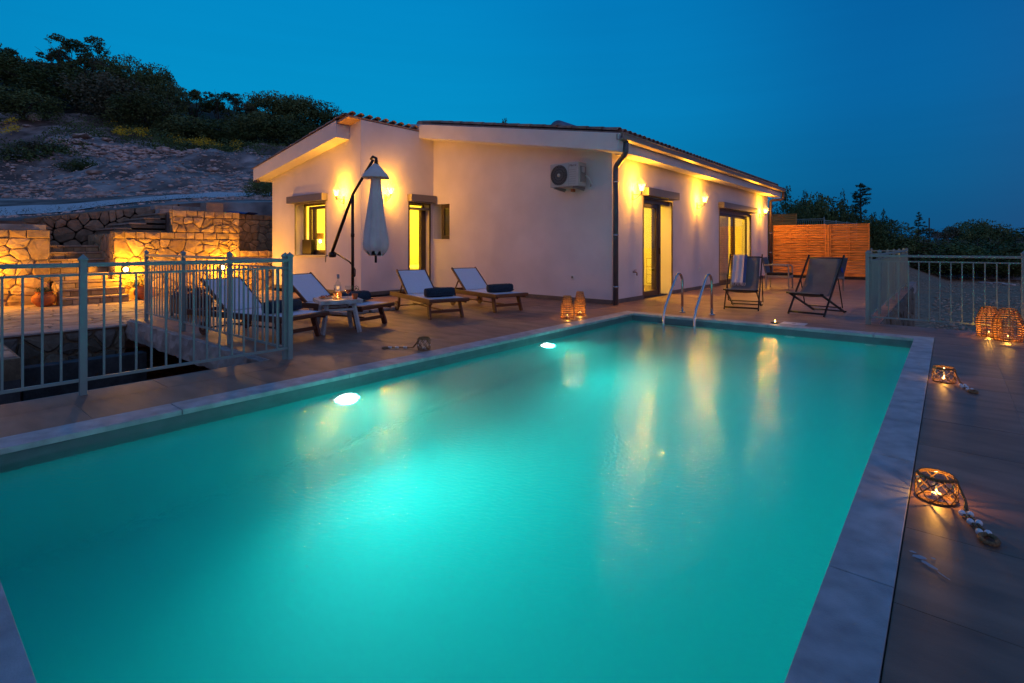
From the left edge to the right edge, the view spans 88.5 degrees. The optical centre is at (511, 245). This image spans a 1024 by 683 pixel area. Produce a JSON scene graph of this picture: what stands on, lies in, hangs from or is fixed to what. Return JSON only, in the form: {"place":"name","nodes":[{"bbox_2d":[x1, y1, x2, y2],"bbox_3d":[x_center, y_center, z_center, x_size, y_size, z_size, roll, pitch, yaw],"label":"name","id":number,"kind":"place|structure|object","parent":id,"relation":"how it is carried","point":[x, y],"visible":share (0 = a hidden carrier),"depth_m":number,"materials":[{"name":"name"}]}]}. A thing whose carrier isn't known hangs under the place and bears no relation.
{"place":"outdoors","nodes":[
{"label":"outdoors","id":0,"kind":"place"},
{"bbox_2d":[0,212,169,231],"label":"terraced soil","id":1,"kind":"structure","parent":0,"point":[167,219],"depth_m":13.11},
{"bbox_2d":[0,224,45,229],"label":"concrete kerb","id":2,"kind":"structure","parent":1,"relation":"on","point":[22,227],"depth_m":11.14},
{"bbox_2d":[88,233,110,271],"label":"stone wall","id":3,"kind":"structure","parent":1,"relation":"on","point":[102,241],"depth_m":12.48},
{"bbox_2d":[22,204,177,244],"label":"stone wall","id":4,"kind":"structure","parent":1,"relation":"on","point":[63,234],"depth_m":13.36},
{"bbox_2d":[94,213,165,233],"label":"stone steps","id":5,"kind":"structure","parent":1,"relation":"on","point":[142,223],"depth_m":13.05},
{"bbox_2d":[155,209,195,212],"bbox_3d":[-8.809,-0.895,14.234,0.350,0.110,1.370,0,0,40],"label":"block course","id":6,"kind":"object","parent":1,"relation":"on","point":[161,210],"visible":0.23,"depth_m":13.70,"materials":[{"name":"concrete"}]},
{"bbox_2d":[150,205,200,210],"bbox_3d":[-9.155,-1.010,14.444,0.350,0.120,1.250,0,0,40],"label":"block course","id":7,"kind":"object","parent":6,"relation":"on","point":[153,207],"visible":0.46,"depth_m":14.21,"materials":[{"name":"concrete"}]},
{"bbox_2d":[239,214,271,250],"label":"stone wall","id":8,"kind":"structure","parent":1,"relation":"on","point":[255,232],"depth_m":15.23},
{"bbox_2d":[4,290,303,380],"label":"patio","id":9,"kind":"structure","parent":0,"point":[12,318],"depth_m":9.21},
{"bbox_2d":[0,229,49,305],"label":"stone wall","id":10,"kind":"structure","parent":9,"relation":"on","point":[24,246],"depth_m":10.80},
{"bbox_2d":[31,286,56,306],"bbox_3d":[-9.446,1.021,10.615,0.398,0.418,0.398,0,0,40],"label":"flower pot","id":11,"kind":"object","parent":9,"relation":"on","point":[50,297],"visible":0.9,"depth_m":10.52,"materials":[{"name":"ceramic"}]},
{"bbox_2d":[50,245,128,305],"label":"stone steps","id":12,"kind":"structure","parent":9,"relation":"on","point":[67,253],"depth_m":11.64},
{"bbox_2d":[126,275,153,299],"bbox_3d":[-8.545,0.948,11.966,0.552,0.564,0.658,0,0,40],"label":"flower pot","id":13,"kind":"object","parent":9,"relation":"on","point":[140,291],"visible":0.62,"depth_m":11.88,"materials":[{"name":"ceramic"}]},
{"bbox_2d":[110,231,239,298],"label":"stone wall","id":14,"kind":"structure","parent":9,"relation":"on","point":[126,246],"depth_m":12.80,"materials":[{"name":"stone"}]},
{"bbox_2d":[169,210,238,232],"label":"stone wall","id":15,"kind":"structure","parent":14,"relation":"on","point":[188,221],"depth_m":13.41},
{"bbox_2d":[239,250,281,289],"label":"stone wall","id":16,"kind":"structure","parent":9,"relation":"on","point":[260,254],"depth_m":14.49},
{"bbox_2d":[168,286,211,315],"bbox_3d":[-5.256,0.899,8.602,0.642,0.502,0.656,0,0,40],"label":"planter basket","id":17,"kind":"object","parent":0,"point":[188,300],"visible":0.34,"depth_m":8.46,"materials":[{"name":"wicker"}]},
{"bbox_2d":[0,62,390,348],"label":"hillside","id":18,"kind":"structure","parent":0,"point":[247,162],"depth_m":31.53,"materials":[{"name":"soil"}]},
{"bbox_2d":[0,43,30,90],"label":"tree","id":19,"kind":"object","parent":18,"relation":"on","point":[5,53],"visible":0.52,"depth_m":62.27,"materials":[{"name":"green plant"}]},
{"bbox_2d":[0,147,53,162],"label":"shrub","id":20,"kind":"object","parent":18,"relation":"on","point":[22,154],"visible":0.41,"depth_m":34.26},
{"bbox_2d":[0,86,72,120],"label":"tree","id":21,"kind":"object","parent":18,"relation":"on","point":[18,101],"visible":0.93,"depth_m":49.52,"materials":[{"name":"green plant"}]},
{"bbox_2d":[0,52,87,92],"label":"tree","id":22,"kind":"object","parent":18,"relation":"on","point":[16,66],"visible":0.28,"depth_m":62.34,"materials":[{"name":"green plant"}]},
{"bbox_2d":[8,140,79,153],"bbox_3d":[-32.475,-6.788,36.853,4.713,1.140,4.071,0,0,39],"label":"shrub","id":23,"kind":"object","parent":18,"relation":"on","point":[30,145],"visible":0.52,"depth_m":36.01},
{"bbox_2d":[1,64,118,109],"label":"tree","id":24,"kind":"object","parent":18,"relation":"on","point":[39,85],"visible":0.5,"depth_m":53.70,"materials":[{"name":"green plant"}]},
{"bbox_2d":[31,43,94,82],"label":"tree","id":25,"kind":"object","parent":18,"relation":"on","point":[53,55],"visible":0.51,"depth_m":66.04,"materials":[{"name":"green plant"}]},
{"bbox_2d":[53,157,99,172],"bbox_3d":[-27.890,-5.028,34.072,2.761,1.344,2.749,0,0,-35],"label":"shrub","id":26,"kind":"object","parent":18,"relation":"on","point":[81,165],"visible":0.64,"depth_m":33.47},
{"bbox_2d":[44,33,114,75],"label":"tree","id":27,"kind":"object","parent":18,"relation":"on","point":[84,57],"visible":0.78,"depth_m":62.68,"materials":[{"name":"green plant"}]},
{"bbox_2d":[52,68,175,124],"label":"tree","id":28,"kind":"object","parent":18,"relation":"on","point":[96,96],"visible":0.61,"depth_m":52.16,"materials":[{"name":"green plant"}]},
{"bbox_2d":[0,117,241,150],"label":"yellow broom","id":29,"kind":"object","parent":18,"relation":"on","point":[120,131],"visible":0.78,"depth_m":45.42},
{"bbox_2d":[94,53,156,91],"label":"tree","id":30,"kind":"object","parent":18,"relation":"on","point":[126,68],"visible":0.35,"depth_m":58.69,"materials":[{"name":"green plant"}]},
{"bbox_2d":[0,192,270,215],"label":"gravel track","id":31,"kind":"structure","parent":18,"relation":"on","point":[41,208],"depth_m":18.77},
{"bbox_2d":[0,132,271,217],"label":"rubble","id":32,"kind":"object","parent":18,"relation":"on","point":[123,154],"visible":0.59,"depth_m":27.42,"materials":[{"name":"stone"}]},
{"bbox_2d":[0,138,271,217],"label":"dry weeds","id":33,"kind":"object","parent":18,"relation":"on","point":[121,201],"visible":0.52,"depth_m":17.47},
{"bbox_2d":[100,89,188,135],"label":"tree","id":34,"kind":"object","parent":18,"relation":"on","point":[136,103],"visible":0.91,"depth_m":50.30,"materials":[{"name":"green plant"}]},
{"bbox_2d":[127,62,181,115],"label":"tree","id":35,"kind":"object","parent":18,"relation":"on","point":[151,76],"visible":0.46,"depth_m":56.91,"materials":[{"name":"green plant"}]},
{"bbox_2d":[0,62,318,164],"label":"hillside scrub","id":36,"kind":"object","parent":18,"relation":"on","point":[168,142],"visible":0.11,"depth_m":45.78,"materials":[{"name":"plant"}]},
{"bbox_2d":[149,81,194,122],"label":"tree","id":37,"kind":"object","parent":18,"relation":"on","point":[169,94],"visible":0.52,"depth_m":56.62,"materials":[{"name":"green plant"}]},
{"bbox_2d":[147,114,229,148],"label":"shrub","id":38,"kind":"object","parent":18,"relation":"on","point":[179,130],"visible":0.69,"depth_m":51.14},
{"bbox_2d":[177,87,212,122],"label":"tree","id":39,"kind":"object","parent":18,"relation":"on","point":[195,95],"visible":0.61,"depth_m":65.47,"materials":[{"name":"green plant"}]},
{"bbox_2d":[181,118,260,151],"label":"shrub","id":40,"kind":"object","parent":18,"relation":"on","point":[234,135],"visible":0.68,"depth_m":52.80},
{"bbox_2d":[199,89,242,123],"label":"tree","id":41,"kind":"object","parent":18,"relation":"on","point":[215,102],"visible":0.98,"depth_m":66.19,"materials":[{"name":"green plant"}]},
{"bbox_2d":[223,96,269,118],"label":"tree","id":42,"kind":"object","parent":18,"relation":"on","point":[243,107],"visible":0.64,"depth_m":67.23,"materials":[{"name":"green plant"}]},
{"bbox_2d":[220,110,291,144],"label":"shrub","id":43,"kind":"object","parent":18,"relation":"on","point":[258,116],"visible":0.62,"depth_m":54.11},
{"bbox_2d":[242,178,271,196],"bbox_3d":[-9.871,-2.179,21.018,1.747,1.106,1.643,0,0,35],"label":"shrub","id":44,"kind":"object","parent":18,"relation":"on","point":[260,188],"visible":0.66,"depth_m":20.58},
{"bbox_2d":[240,90,302,122],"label":"tree","id":45,"kind":"object","parent":18,"relation":"on","point":[262,101],"visible":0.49,"depth_m":66.57,"materials":[{"name":"green plant"}]},
{"bbox_2d":[251,118,321,144],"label":"shrub","id":46,"kind":"object","parent":18,"relation":"on","point":[298,133],"visible":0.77,"depth_m":54.29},
{"bbox_2d":[264,93,321,131],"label":"tree","id":47,"kind":"object","parent":18,"relation":"on","point":[301,104],"visible":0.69,"depth_m":66.38,"materials":[{"name":"green plant"}]},
{"bbox_2d":[295,100,343,129],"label":"tree","id":48,"kind":"object","parent":18,"relation":"on","point":[326,116],"visible":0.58,"depth_m":66.47,"materials":[{"name":"green plant"}]},
{"bbox_2d":[201,202,222,211],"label":"block pier","id":49,"kind":"structure","parent":0,"point":[213,207],"depth_m":14.14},
{"bbox_2d":[410,205,420,264],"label":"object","id":50,"kind":"object","parent":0,"point":[414,237],"visible":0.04,"depth_m":17.10,"materials":[{"name":"wood"}]},
{"bbox_2d":[0,277,1023,682],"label":"terrace","id":51,"kind":"structure","parent":0,"point":[962,621],"depth_m":3.71,"materials":[{"name":"tile"}]},
{"bbox_2d":[0,252,293,395],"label":"metal fence","id":52,"kind":"object","parent":51,"relation":"on","point":[83,264],"visible":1,"depth_m":4.23,"materials":[{"name":"metal"}]},
{"bbox_2d":[125,320,264,368],"bbox_3d":[-4.228,1.310,6.739,4.600,0.303,0.085,0,0,40],"label":"slab edge","id":53,"kind":"object","parent":51,"relation":"attached to","point":[143,333],"visible":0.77,"depth_m":6.63,"materials":[{"name":"concrete"}]},
{"bbox_2d":[144,250,286,359],"bbox_3d":[-3.962,0.608,6.703,4.392,1.085,0.057,0,0,40],"label":"metal fence","id":54,"kind":"object","parent":51,"relation":"on","point":[183,256],"visible":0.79,"depth_m":6.26,"materials":[{"name":"metal"}]},
{"bbox_2d":[187,277,329,343],"bbox_3d":[-3.304,0.792,6.773,1.890,0.738,0.690,0,0,27],"label":"sun lounger","id":55,"kind":"object","parent":51,"relation":"on","point":[304,314],"visible":0.62,"depth_m":6.70,"materials":[{"name":"white wood"}]},
{"bbox_2d":[261,299,303,313],"bbox_3d":[-2.853,0.755,6.545,0.195,0.152,0.480,0,0,27],"label":"rolled towel","id":56,"kind":"object","parent":55,"relation":"on","point":[297,304],"visible":0.43,"depth_m":6.46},
{"bbox_2d":[269,272,394,328],"bbox_3d":[-2.721,0.792,7.849,1.890,0.738,0.690,0,0,27],"label":"sun lounger","id":57,"kind":"object","parent":51,"relation":"on","point":[308,288],"visible":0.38,"depth_m":7.79,"materials":[{"name":"fabric"}]},
{"bbox_2d":[342,290,372,300],"bbox_3d":[-2.302,0.748,7.638,0.263,0.167,0.538,0,0,27],"label":"rolled towel","id":58,"kind":"object","parent":57,"relation":"on","point":[364,295],"visible":0.43,"depth_m":7.67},
{"bbox_2d":[313,296,362,334],"bbox_3d":[-2.337,0.932,7.043,0.540,0.444,0.557,0,0,-30],"label":"side table","id":59,"kind":"object","parent":51,"relation":"on","point":[327,302],"visible":0.86,"depth_m":6.93,"materials":[{"name":"white paint"}]},
{"bbox_2d":[325,155,389,311],"bbox_3d":[-2.732,-0.201,9.248,1.021,2.661,1.487,0,0,-21],"label":"cantilever umbrella","id":60,"kind":"object","parent":51,"relation":"on","point":[375,242],"visible":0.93,"depth_m":8.79,"materials":[{"name":"fabric"}]},
{"bbox_2d":[382,336,430,350],"bbox_3d":[-1.169,1.081,5.832,0.554,0.135,0.149,0,0,8],"label":"jar lantern","id":61,"kind":"object","parent":51,"relation":"on","point":[424,338],"visible":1,"depth_m":5.82,"materials":[{"name":"clear glass"}]},
{"bbox_2d":[390,268,468,319],"bbox_3d":[-1.469,0.792,8.978,0.690,0.738,1.890,0,0,-32],"label":"sun lounger","id":62,"kind":"object","parent":51,"relation":"on","point":[413,282],"visible":0.9,"depth_m":9.14,"materials":[{"name":"fabric"}]},
{"bbox_2d":[424,287,455,296],"bbox_3d":[-1.167,0.755,8.499,0.480,0.152,0.195,0,0,-32],"label":"rolled towel","id":63,"kind":"object","parent":62,"relation":"on","point":[440,292],"visible":1,"depth_m":8.43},
{"bbox_2d":[0,311,933,682],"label":"swimming pool","id":64,"kind":"structure","parent":51,"relation":"in","point":[632,497],"depth_m":2.39,"materials":[{"name":"liquid"}]},
{"bbox_2d":[450,267,527,312],"bbox_3d":[-0.543,0.792,9.806,0.690,0.738,1.890,0,0,-36],"label":"sun lounger","id":65,"kind":"object","parent":51,"relation":"on","point":[471,281],"visible":0.78,"depth_m":9.91,"materials":[{"name":"fabric"}]},
{"bbox_2d":[486,283,513,292],"bbox_3d":[-0.208,0.755,9.349,0.480,0.152,0.195,0,0,-36],"label":"rolled towel","id":66,"kind":"object","parent":65,"relation":"on","point":[494,288],"visible":1,"depth_m":9.27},
{"bbox_2d":[251,111,785,304],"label":"house","id":67,"kind":"structure","parent":51,"relation":"on","point":[495,208],"depth_m":12.36,"materials":[{"name":"white paint"}]},
{"bbox_2d":[302,240,314,254],"bbox_3d":[-5.281,0.044,13.628,0.450,0.388,0.100,0,0,40],"label":"speaker box","id":68,"kind":"object","parent":67,"relation":"on","point":[308,247],"visible":1,"depth_m":13.53,"materials":[{"name":"black"}]},
{"bbox_2d":[294,201,326,256],"bbox_3d":[-5.027,-0.410,13.371,1.570,1.360,0.330,0,0,40],"label":"window","id":69,"kind":"structure","parent":67,"relation":"in","point":[312,210],"depth_m":13.63,"materials":[{"name":"wood"}]},
{"bbox_2d":[408,202,430,278],"bbox_3d":[-2.425,0.039,13.281,0.305,2.219,0.720,0,0,40],"label":"door","id":70,"kind":"structure","parent":67,"relation":"in","point":[422,211],"depth_m":13.46,"materials":[{"name":"brown metal"}]},
{"bbox_2d":[433,204,449,239],"bbox_3d":[-1.710,-0.593,13.429,0.605,0.915,0.260,0,0,40],"label":"window","id":71,"kind":"structure","parent":67,"relation":"in","point":[444,237],"depth_m":13.41,"materials":[{"name":"brown metal"}]},
{"bbox_2d":[550,161,591,191],"bbox_3d":[1.199,-1.363,10.613,0.790,0.575,0.412,0,0,40],"label":"ac unit","id":72,"kind":"object","parent":67,"relation":"attached to","point":[568,175],"visible":1,"depth_m":10.47,"materials":[{"name":"metal"}]},
{"bbox_2d":[643,197,672,298],"bbox_3d":[3.197,0.049,11.955,0.305,2.199,1.570,0,0,40],"label":"door","id":73,"kind":"structure","parent":67,"relation":"in","point":[654,204],"depth_m":12.08,"materials":[{"name":"wood"}]},
{"bbox_2d":[720,216,727,279],"bbox_3d":[6.872,-0.025,17.050,0.100,2.250,0.805,0,0,40],"label":"curtain","id":74,"kind":"object","parent":67,"relation":"hanging from","point":[723,247],"visible":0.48,"depth_m":17.00,"materials":[{"name":"fabric"}]},
{"bbox_2d":[719,209,750,285],"bbox_3d":[6.838,0.049,16.262,0.215,2.199,3.150,0,0,40],"label":"door","id":75,"kind":"structure","parent":67,"relation":"in","point":[722,212],"depth_m":16.23,"materials":[{"name":"brown metal"}]},
{"bbox_2d":[561,295,573,319],"bbox_3d":[0.869,0.970,8.253,0.218,0.362,0.216,0,0,0],"label":"wicker lantern","id":76,"kind":"object","parent":51,"relation":"on","point":[566,301],"visible":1,"depth_m":8.20,"materials":[{"name":"brown wicker"}]},
{"bbox_2d":[574,291,585,315],"bbox_3d":[1.121,0.955,8.666,0.198,0.392,0.196,0,0,0],"label":"wicker lantern","id":77,"kind":"object","parent":51,"relation":"on","point":[579,299],"visible":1,"depth_m":8.62,"materials":[{"name":"brown wicker"}]},
{"bbox_2d":[662,272,714,325],"bbox_3d":[2.874,1.277,8.568,0.610,1.646,0.860,0,0,40],"label":"pool ladder","id":78,"kind":"object","parent":51,"relation":"on","point":[698,300],"visible":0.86,"depth_m":8.66,"materials":[{"name":"metal"}]},
{"bbox_2d":[723,254,762,310],"bbox_3d":[4.291,0.662,9.730,0.618,1.003,0.988,0,0,30],"label":"deck chair","id":79,"kind":"object","parent":51,"relation":"on","point":[752,275],"visible":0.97,"depth_m":9.78,"materials":[{"name":"fabric"}]},
{"bbox_2d":[731,255,747,285],"bbox_3d":[4.302,0.461,9.936,0.250,0.571,0.427,0,0,30],"label":"fringed cloth","id":80,"kind":"object","parent":79,"relation":"hanging from","point":[739,267],"visible":1,"depth_m":9.91,"materials":[{"name":"fabric"}]},
{"bbox_2d":[762,257,792,289],"bbox_3d":[7.118,0.734,14.107,0.678,0.832,0.596,0,0,37],"label":"armchair","id":81,"kind":"object","parent":51,"relation":"on","point":[770,274],"visible":0.97,"depth_m":13.99,"materials":[{"name":"grey wood"}]},
{"bbox_2d":[786,255,846,316],"bbox_3d":[5.177,0.662,8.923,0.988,1.003,0.618,0,0,-38],"label":"deck chair","id":82,"kind":"object","parent":51,"relation":"on","point":[822,275],"visible":0.96,"depth_m":8.98,"materials":[{"name":"fabric"}]},
{"bbox_2d":[827,225,829,256],"bbox_3d":[10.898,0.220,18.121,0.080,1.860,0.080,0,0,40],"label":"screen post","id":83,"kind":"object","parent":51,"relation":"on","point":[828,240],"visible":0.64,"depth_m":18.10,"materials":[{"name":"brown wood"}]},
{"bbox_2d":[773,224,826,274],"bbox_3d":[10.206,0.160,18.696,1.700,1.780,0.060,0,0,40],"label":"wooden screen","id":84,"kind":"object","parent":83,"relation":"attached to","point":[810,234],"visible":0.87,"depth_m":18.71,"materials":[{"name":"brown wood"}]},
{"bbox_2d":[830,223,869,276],"bbox_3d":[11.374,0.160,17.724,1.140,1.780,0.060,0,0,40],"label":"wooden screen","id":85,"kind":"object","parent":83,"relation":"attached to","point":[853,234],"visible":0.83,"depth_m":17.66,"materials":[{"name":"brown wood"}]},
{"bbox_2d":[869,248,907,323],"bbox_3d":[8.082,0.608,11.123,0.057,1.085,9.017,0,0,40],"label":"metal fence","id":86,"kind":"object","parent":51,"relation":"on","point":[893,277],"visible":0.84,"depth_m":9.78,"materials":[{"name":"metal"}]},
{"bbox_2d":[865,250,1023,330],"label":"metal fence","id":87,"kind":"object","parent":51,"relation":"on","point":[867,286],"visible":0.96,"depth_m":7.13,"materials":[{"name":"metal"}]},
{"bbox_2d":[931,365,978,393],"bbox_3d":[3.642,1.087,4.287,0.169,0.125,0.468,0,0,1],"label":"jar lantern","id":88,"kind":"object","parent":51,"relation":"on","point":[966,387],"visible":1,"depth_m":4.38,"materials":[{"name":"clear glass"}]},
{"bbox_2d":[914,467,1000,546],"bbox_3d":[1.909,1.091,2.225,0.166,0.116,0.478,0,0,5],"label":"jar lantern","id":89,"kind":"object","parent":51,"relation":"on","point":[981,532],"visible":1,"depth_m":2.32,"materials":[{"name":"clear glass"}]},
{"bbox_2d":[975,306,1001,337],"bbox_3d":[6.032,0.960,6.650,0.264,0.382,0.261,0,0,-11],"label":"wicker lantern","id":90,"kind":"object","parent":51,"relation":"on","point":[982,309],"visible":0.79,"depth_m":6.62,"materials":[{"name":"brown wicker"}]},
{"bbox_2d":[991,308,1023,342],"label":"wicker lantern","id":91,"kind":"object","parent":51,"relation":"on","point":[1014,311],"visible":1,"depth_m":6.30,"materials":[{"name":"brown wicker"}]},
{"bbox_2d":[0,0,1023,245],"label":"sky","id":92,"kind":"structure","parent":0,"point":[918,103],"materials":[{"name":"blue"}]},
{"bbox_2d":[125,260,1020,379],"bbox_3d":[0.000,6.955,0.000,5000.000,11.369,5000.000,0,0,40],"label":"ground","id":93,"kind":"structure","parent":0,"point":[158,358],"depth_m":25.13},
{"bbox_2d":[0,323,125,404],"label":"pit wall","id":94,"kind":"structure","parent":93,"relation":"on","point":[32,347],"depth_m":7.51,"materials":[{"name":"concrete"}]},
{"bbox_2d":[21,351,146,400],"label":"concrete beam","id":95,"kind":"structure","parent":93,"relation":"on","point":[32,375],"depth_m":7.03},
{"bbox_2d":[768,214,796,254],"bbox_3d":[12.653,-0.510,24.595,1.200,1.920,0.060,0,0,40],"label":"wooden screen","id":96,"kind":"object","parent":93,"relation":"on","point":[782,217],"visible":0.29,"depth_m":24.58,"materials":[{"name":"brown wood"}]},
{"bbox_2d":[772,185,796,260],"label":"cypress","id":97,"kind":"object","parent":93,"relation":"on","point":[785,204],"visible":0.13,"depth_m":43.97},
{"bbox_2d":[776,200,824,259],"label":"tree","id":98,"kind":"object","parent":93,"relation":"on","point":[800,214],"visible":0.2,"depth_m":41.38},
{"bbox_2d":[789,191,846,252],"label":"tree","id":99,"kind":"object","parent":93,"relation":"on","point":[825,211],"visible":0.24,"depth_m":43.69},
{"bbox_2d":[810,196,875,255],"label":"tree","id":100,"kind":"object","parent":93,"relation":"on","point":[838,210],"visible":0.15,"depth_m":43.95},
{"bbox_2d":[831,212,885,260],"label":"tree","id":101,"kind":"object","parent":93,"relation":"on","point":[876,228],"visible":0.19,"depth_m":42.78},
{"bbox_2d":[849,183,876,223],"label":"pine tree","id":102,"kind":"object","parent":93,"relation":"on","point":[860,195],"visible":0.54,"depth_m":46.87,"materials":[{"name":"green plant"}]},
{"bbox_2d":[768,198,1023,278],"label":"hedge scrub","id":103,"kind":"object","parent":93,"relation":"on","point":[947,271],"visible":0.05,"depth_m":46.56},
{"bbox_2d":[871,220,931,263],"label":"tree","id":104,"kind":"object","parent":93,"relation":"on","point":[886,238],"visible":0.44,"depth_m":43.05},
{"bbox_2d":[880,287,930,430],"bbox_3d":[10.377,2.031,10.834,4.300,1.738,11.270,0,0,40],"label":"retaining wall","id":105,"kind":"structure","parent":93,"relation":"on","point":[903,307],"depth_m":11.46,"materials":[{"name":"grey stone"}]},
{"bbox_2d":[883,234,954,272],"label":"bush","id":106,"kind":"object","parent":93,"relation":"on","point":[915,259],"visible":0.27,"depth_m":42.58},
{"bbox_2d":[911,239,995,276],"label":"bush","id":107,"kind":"object","parent":93,"relation":"on","point":[974,250],"visible":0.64,"depth_m":41.51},
{"bbox_2d":[926,276,1020,334],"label":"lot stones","id":108,"kind":"object","parent":93,"relation":"on","point":[961,327],"visible":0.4,"depth_m":23.83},
{"bbox_2d":[930,241,1020,276],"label":"bush","id":109,"kind":"object","parent":93,"relation":"on","point":[985,246],"visible":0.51,"depth_m":41.32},
{"bbox_2d":[958,218,1012,246],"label":"tree","id":110,"kind":"object","parent":93,"relation":"on","point":[1004,230],"visible":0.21,"depth_m":48.48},
{"bbox_2d":[982,240,1023,276],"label":"bush","id":111,"kind":"object","parent":93,"relation":"on","point":[1016,249],"visible":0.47,"depth_m":40.95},
{"bbox_2d":[943,271,1020,279],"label":"earth bank","id":112,"kind":"structure","parent":0,"point":[1006,278],"depth_m":45.54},
{"bbox_2d":[917,227,978,246],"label":"tree","id":113,"kind":"object","parent":112,"relation":"on","point":[949,235],"visible":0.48,"depth_m":48.07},
{"bbox_2d":[941,220,1001,244],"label":"tree","id":114,"kind":"object","parent":112,"relation":"on","point":[969,236],"visible":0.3,"depth_m":48.00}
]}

